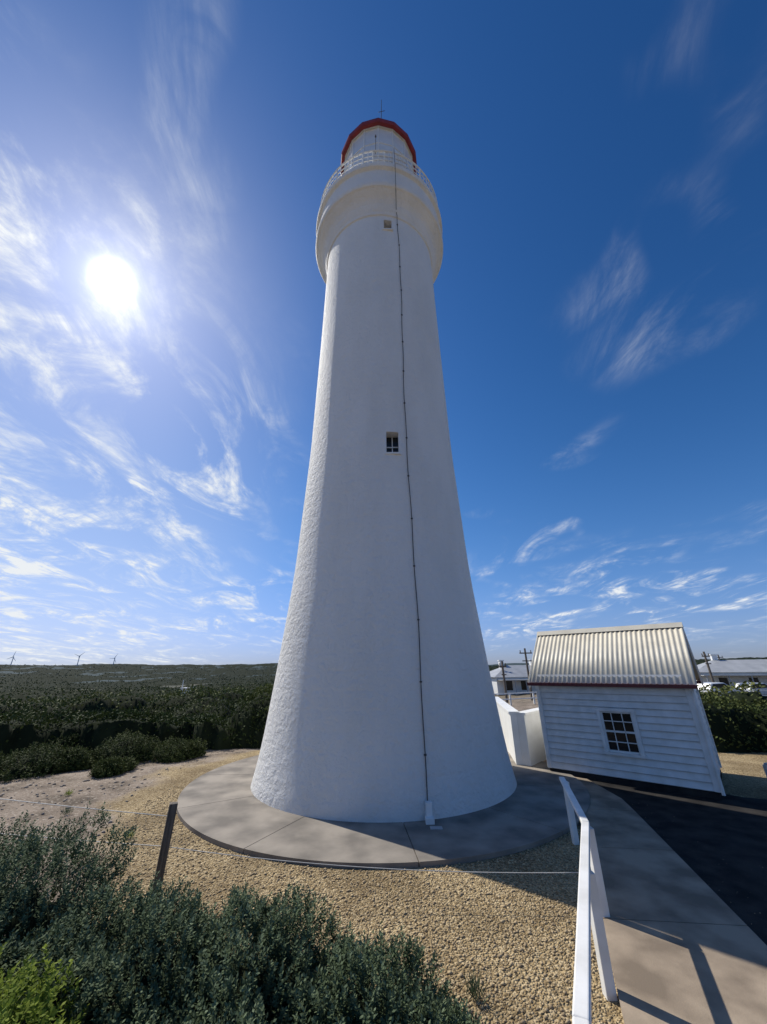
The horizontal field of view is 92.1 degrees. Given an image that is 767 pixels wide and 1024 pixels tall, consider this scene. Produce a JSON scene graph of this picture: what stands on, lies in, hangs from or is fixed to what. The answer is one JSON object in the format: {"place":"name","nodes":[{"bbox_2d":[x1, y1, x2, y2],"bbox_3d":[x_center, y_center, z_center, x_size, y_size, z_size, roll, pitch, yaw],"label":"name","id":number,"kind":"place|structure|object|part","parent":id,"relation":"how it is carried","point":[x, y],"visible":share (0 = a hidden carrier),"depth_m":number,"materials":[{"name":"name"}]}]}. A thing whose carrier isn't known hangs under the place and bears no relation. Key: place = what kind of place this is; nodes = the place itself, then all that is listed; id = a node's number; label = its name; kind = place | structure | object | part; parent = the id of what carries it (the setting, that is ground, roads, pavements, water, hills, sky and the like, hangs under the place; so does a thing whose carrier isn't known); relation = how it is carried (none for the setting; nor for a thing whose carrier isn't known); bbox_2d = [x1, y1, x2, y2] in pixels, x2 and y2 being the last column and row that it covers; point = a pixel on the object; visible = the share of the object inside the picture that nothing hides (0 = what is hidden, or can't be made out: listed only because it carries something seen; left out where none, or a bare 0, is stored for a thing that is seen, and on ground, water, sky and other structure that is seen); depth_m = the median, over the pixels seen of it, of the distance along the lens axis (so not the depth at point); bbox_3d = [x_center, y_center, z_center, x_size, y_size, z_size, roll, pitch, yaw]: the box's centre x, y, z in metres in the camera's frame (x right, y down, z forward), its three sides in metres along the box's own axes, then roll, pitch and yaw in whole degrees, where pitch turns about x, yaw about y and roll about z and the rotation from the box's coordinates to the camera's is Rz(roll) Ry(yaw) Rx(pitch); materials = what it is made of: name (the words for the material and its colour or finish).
{"place":"outdoors","nodes":[
{"label":"outdoors","id":0,"kind":"place"},
{"bbox_2d":[0,663,766,1023],"bbox_3d":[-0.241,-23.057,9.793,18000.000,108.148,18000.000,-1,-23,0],"label":"ground","id":1,"kind":"structure","parent":0,"point":[742,773],"depth_m":4.70,"materials":[{"name":"beige gravel"}]},
{"bbox_2d":[0,752,20,780],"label":"shrub","id":2,"kind":"object","parent":1,"relation":"on","point":[2,757],"visible":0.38,"depth_m":9.94,"materials":[{"name":"green plant"}]},
{"bbox_2d":[0,942,88,1023],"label":"yellow green shrub","id":3,"kind":"object","parent":1,"relation":"on","point":[35,1005],"visible":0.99,"depth_m":2.05,"materials":[{"name":"green plant"}]},
{"bbox_2d":[0,741,90,783],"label":"shrub","id":4,"kind":"object","parent":1,"relation":"on","point":[36,764],"visible":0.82,"depth_m":10.02,"materials":[{"name":"green plant"}]},
{"bbox_2d":[42,732,81,751],"bbox_3d":[-10.832,8.074,12.837,2.140,0.984,1.826,19,-30,-38],"label":"shrub","id":5,"kind":"object","parent":1,"relation":"on","point":[66,740],"visible":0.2,"depth_m":12.49,"materials":[{"name":"green plant"}]},
{"bbox_2d":[60,804,75,814],"bbox_3d":[-6.038,5.681,7.055,0.264,0.175,0.243,-16,-27,32],"label":"grass tuft","id":6,"kind":"object","parent":1,"relation":"on","point":[67,810],"visible":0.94,"depth_m":7.05,"materials":[{"name":"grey plant"}]},
{"bbox_2d":[0,801,144,996],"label":"coastal shrub","id":7,"kind":"object","parent":1,"relation":"on","point":[26,905],"visible":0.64,"depth_m":3.14,"materials":[{"name":"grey plant"}]},
{"bbox_2d":[50,745,106,773],"bbox_3d":[-8.826,7.158,10.783,1.462,0.746,1.182,18,-29,-37],"label":"shrub","id":8,"kind":"object","parent":1,"relation":"on","point":[78,764],"visible":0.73,"depth_m":10.51,"materials":[{"name":"green plant"}]},
{"bbox_2d":[88,756,138,778],"bbox_3d":[-7.290,6.854,9.970,0.936,0.535,1.255,-1,-23,0],"label":"shrub","id":9,"kind":"object","parent":1,"relation":"on","point":[110,766],"visible":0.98,"depth_m":9.75,"materials":[{"name":"green plant"}]},
{"bbox_2d":[0,871,243,1023],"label":"coastal shrub","id":10,"kind":"object","parent":1,"relation":"on","point":[108,983],"visible":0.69,"depth_m":2.55,"materials":[{"name":"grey plant"}]},
{"bbox_2d":[89,729,163,767],"bbox_3d":[-8.034,7.363,11.567,1.954,1.000,2.159,-12,-25,24],"label":"shrub","id":11,"kind":"object","parent":1,"relation":"on","point":[139,751],"visible":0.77,"depth_m":11.33,"materials":[{"name":"green plant"}]},
{"bbox_2d":[0,748,257,897],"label":"stones","id":12,"kind":"object","parent":1,"relation":"on","point":[103,831],"visible":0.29,"depth_m":8.38,"materials":[{"name":"beige stone"}]},
{"bbox_2d":[148,734,207,763],"bbox_3d":[-6.511,7.503,11.747,1.590,0.770,1.709,-1,-23,0],"label":"shrub","id":13,"kind":"object","parent":1,"relation":"on","point":[169,751],"visible":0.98,"depth_m":11.45,"materials":[{"name":"green plant"}]},
{"bbox_2d":[0,798,578,894],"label":"wire fence","id":14,"kind":"object","parent":1,"relation":"on","point":[165,842],"visible":0.8,"depth_m":4.54,"materials":[{"name":"grey metal"}]},
{"bbox_2d":[123,880,488,1023],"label":"coastal shrub","id":15,"kind":"object","parent":1,"relation":"on","point":[314,985],"visible":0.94,"depth_m":2.49,"materials":[{"name":"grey plant"}]},
{"bbox_2d":[70,786,608,1023],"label":"gravel","id":16,"kind":"structure","parent":1,"relation":"on","point":[503,983],"depth_m":4.38,"materials":[{"name":"beige gravel"}]},
{"bbox_2d":[0,657,766,757],"bbox_3d":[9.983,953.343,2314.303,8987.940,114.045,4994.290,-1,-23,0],"label":"coastal scrub","id":17,"kind":"object","parent":1,"relation":"on","point":[228,709],"visible":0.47,"depth_m":18.43,"materials":[{"name":"green plant"}]},
{"bbox_2d":[177,752,589,868],"bbox_3d":[0.010,6.646,9.270,9.240,0.112,9.239,-1,-23,0],"label":"concrete apron","id":18,"kind":"object","parent":1,"relation":"on","point":[223,806],"visible":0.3,"depth_m":6.15,"materials":[{"name":"grey concrete"}]},
{"bbox_2d":[251,100,516,829],"bbox_3d":[-0.138,-7.399,15.066,6.400,31.000,6.710,-1,-23,0],"label":"lighthouse","id":19,"kind":"object","parent":1,"relation":"on","point":[383,708],"visible":0.99,"depth_m":9.10,"materials":[{"name":"paint"}]},
{"bbox_2d":[386,437,397,451],"bbox_3d":[0.251,-1.823,10.553,0.336,0.716,0.020,-1,-23,0],"label":"window glass","id":20,"kind":"structure","parent":19,"relation":"in","point":[388,439],"depth_m":10.60,"materials":[{"name":"black glass"}]},
{"bbox_2d":[385,437,400,454],"bbox_3d":[0.250,-1.873,10.370,0.440,0.760,0.345,-1,-23,0],"label":"window frame","id":21,"kind":"structure","parent":19,"relation":"in","point":[395,453],"depth_m":10.09,"materials":[{"name":"white paint"}]},
{"bbox_2d":[463,968,487,1002],"bbox_3d":[0.771,3.901,3.057,0.220,0.195,0.261,-1,-23,0],"label":"grass tuft","id":22,"kind":"object","parent":1,"relation":"on","point":[474,990],"visible":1,"depth_m":3.05,"materials":[{"name":"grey plant"}]},
{"bbox_2d":[499,661,507,702],"bbox_3d":[12.485,17.633,38.071,0.700,4.200,0.310,-1,-23,0],"label":"utility pole","id":23,"kind":"object","parent":1,"relation":"on","point":[505,688],"visible":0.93,"depth_m":38.12,"materials":[{"name":"wood"}]},
{"bbox_2d":[490,660,535,694],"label":"white cottage","id":24,"kind":"structure","parent":1,"relation":"on","point":[516,678],"depth_m":53.02,"materials":[{"name":"paint"}]},
{"bbox_2d":[506,681,526,689],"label":"windows","id":25,"kind":"structure","parent":24,"relation":"in","point":[509,685],"depth_m":52.68,"materials":[{"name":"black glass"}]},
{"bbox_2d":[495,697,546,765],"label":"masonry wall","id":26,"kind":"structure","parent":1,"relation":"on","point":[523,735],"depth_m":10.47,"materials":[{"name":"white paint"}]},
{"bbox_2d":[519,648,532,700],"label":"utility pole","id":27,"kind":"object","parent":1,"relation":"on","point":[527,667],"visible":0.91,"depth_m":40.61,"materials":[{"name":"wood"}]},
{"bbox_2d":[559,777,617,1023],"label":"handrail","id":28,"kind":"object","parent":1,"relation":"on","point":[592,908],"visible":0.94,"depth_m":3.10,"materials":[{"name":"white paint"}]},
{"bbox_2d":[527,622,725,799],"bbox_3d":[6.367,4.997,10.042,3.734,3.570,3.070,-19,-29,36],"label":"weatherboard hut","id":29,"kind":"object","parent":1,"relation":"on","point":[623,705],"visible":1,"depth_m":9.01,"materials":[{"name":"white paint"}]},
{"bbox_2d":[602,713,638,751],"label":"window panes","id":30,"kind":"structure","parent":29,"relation":"in","point":[621,737],"depth_m":8.79,"materials":[{"name":"black glass"}]},
{"bbox_2d":[595,707,647,758],"bbox_3d":[5.595,5.203,8.756,0.880,0.980,0.120,-19,-29,36],"label":"window frame","id":31,"kind":"structure","parent":29,"relation":"in","point":[641,754],"depth_m":8.74,"materials":[{"name":"white paint"}]},
{"bbox_2d":[495,689,766,704],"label":"post and rail fence","id":32,"kind":"object","parent":1,"relation":"on","point":[533,697],"visible":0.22,"depth_m":33.30,"materials":[{"name":"white paint"}]},
{"bbox_2d":[588,779,766,944],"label":"asphalt yard","id":33,"kind":"structure","parent":1,"relation":"on","point":[705,839],"depth_m":5.83,"materials":[{"name":"black asphalt"}]},
{"bbox_2d":[701,652,714,681],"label":"utility pole","id":34,"kind":"object","parent":1,"relation":"on","point":[708,667],"visible":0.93,"depth_m":42.27,"materials":[{"name":"wood"}]},
{"bbox_2d":[697,682,741,694],"bbox_3d":[34.694,18.435,38.191,4.378,1.498,1.780,4,-23,-11],"label":"parked car","id":35,"kind":"object","parent":1,"relation":"on","point":[717,685],"visible":0.2,"depth_m":37.53,"materials":[{"name":"paint"}]},
{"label":"side windows","id":36,"kind":"part","parent":35,"relation":"part of","materials":[{"name":"black glass"}]},
{"bbox_2d":[696,654,766,686],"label":"white cottage","id":37,"kind":"structure","parent":1,"relation":"on","point":[727,672],"depth_m":47.88,"materials":[{"name":"paint"}]},
{"bbox_2d":[719,678,758,685],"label":"windows","id":38,"kind":"structure","parent":37,"relation":"in","point":[722,680],"depth_m":47.35,"materials":[{"name":"black glass"}]},
{"bbox_2d":[736,682,766,696],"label":"parked car","id":39,"kind":"object","parent":1,"relation":"on","point":[763,688],"visible":0.3,"depth_m":39.23,"materials":[{"name":"paint"}]},
{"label":"side windows","id":40,"kind":"part","parent":39,"relation":"part of","materials":[{"name":"black glass"}]},
{"bbox_2d":[763,763,766,776],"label":"ramp railing","id":41,"kind":"object","parent":1,"relation":"on","point":[765,766],"visible":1,"depth_m":7.52,"materials":[{"name":"metal"}]},
{"bbox_2d":[0,0,766,664],"label":"sky","id":42,"kind":"structure","parent":0,"point":[596,170],"materials":[{"name":"blue"}]},
{"bbox_2d":[543,760,766,1023],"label":"concrete path","id":43,"kind":"structure","parent":0,"point":[686,944],"depth_m":3.62,"materials":[{"name":"grey concrete"}]}
]}

